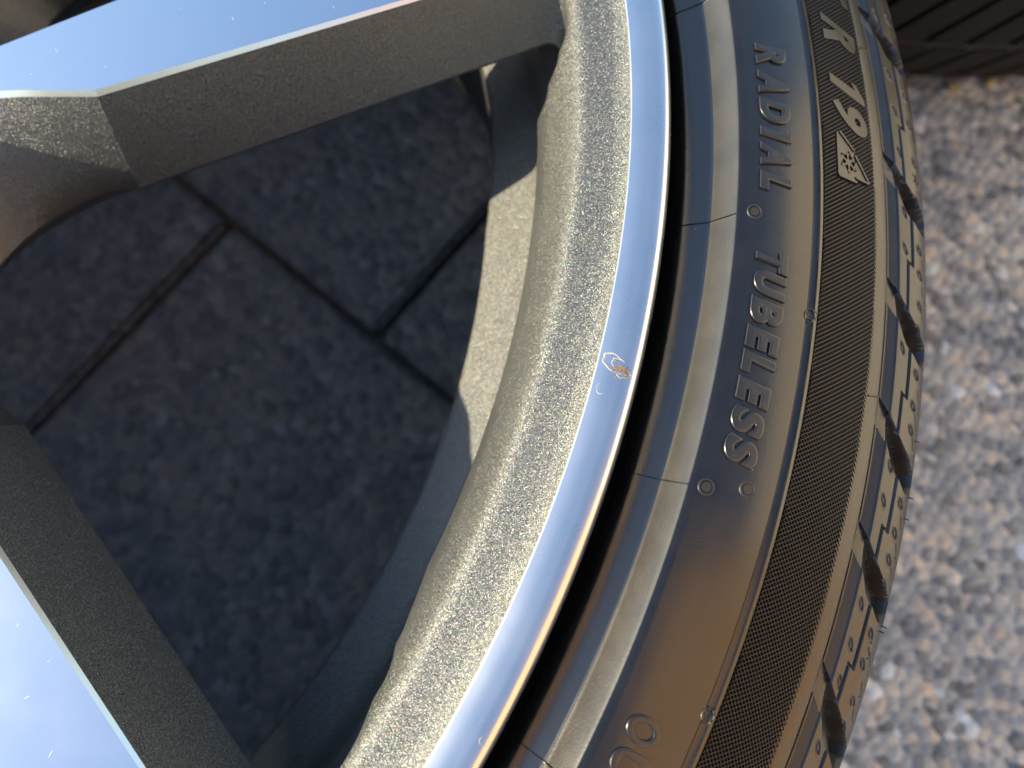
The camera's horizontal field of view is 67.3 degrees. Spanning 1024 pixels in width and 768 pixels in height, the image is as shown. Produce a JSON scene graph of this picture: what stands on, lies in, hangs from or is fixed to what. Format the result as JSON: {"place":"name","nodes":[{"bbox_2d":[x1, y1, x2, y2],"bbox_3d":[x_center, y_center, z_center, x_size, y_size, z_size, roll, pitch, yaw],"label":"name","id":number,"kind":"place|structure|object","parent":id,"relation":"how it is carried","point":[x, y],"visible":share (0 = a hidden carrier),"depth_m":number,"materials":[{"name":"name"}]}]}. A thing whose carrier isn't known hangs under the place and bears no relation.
{"place":"outdoors","nodes":[
{"label":"outdoors","id":0,"kind":"place"},
{"bbox_2d":[172,176,486,405],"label":"joint","id":1,"kind":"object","parent":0,"point":[379,340],"depth_m":0.41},
{"bbox_2d":[0,0,1023,767],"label":"pavement","id":2,"kind":"structure","parent":0,"point":[236,436],"depth_m":0.38,"materials":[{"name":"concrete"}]},
{"bbox_2d":[0,0,925,767],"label":"wheel","id":3,"kind":"object","parent":2,"relation":"on","point":[656,518],"visible":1,"depth_m":0.15,"materials":[{"name":"grey paint"}]},
{"bbox_2d":[945,81,958,92],"bbox_3d":[0.226,-0.152,0.394,0.006,0.005,0.008,-39,74,-5],"label":"pebble","id":4,"kind":"object","parent":2,"relation":"on","point":[951,87],"visible":1,"depth_m":0.39,"materials":[{"name":"stone"}]},
{"bbox_2d":[886,0,1023,77],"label":"wheel","id":5,"kind":"object","parent":2,"relation":"on","point":[963,38],"visible":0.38,"depth_m":0.34,"materials":[{"name":"rubber"}]},
{"bbox_2d":[983,78,993,88],"bbox_3d":[0.244,-0.154,0.393,0.005,0.004,0.007,8,75,8],"label":"pebble","id":6,"kind":"object","parent":2,"relation":"on","point":[988,83],"visible":0.99,"depth_m":0.39,"materials":[{"name":"stone"}]}
]}

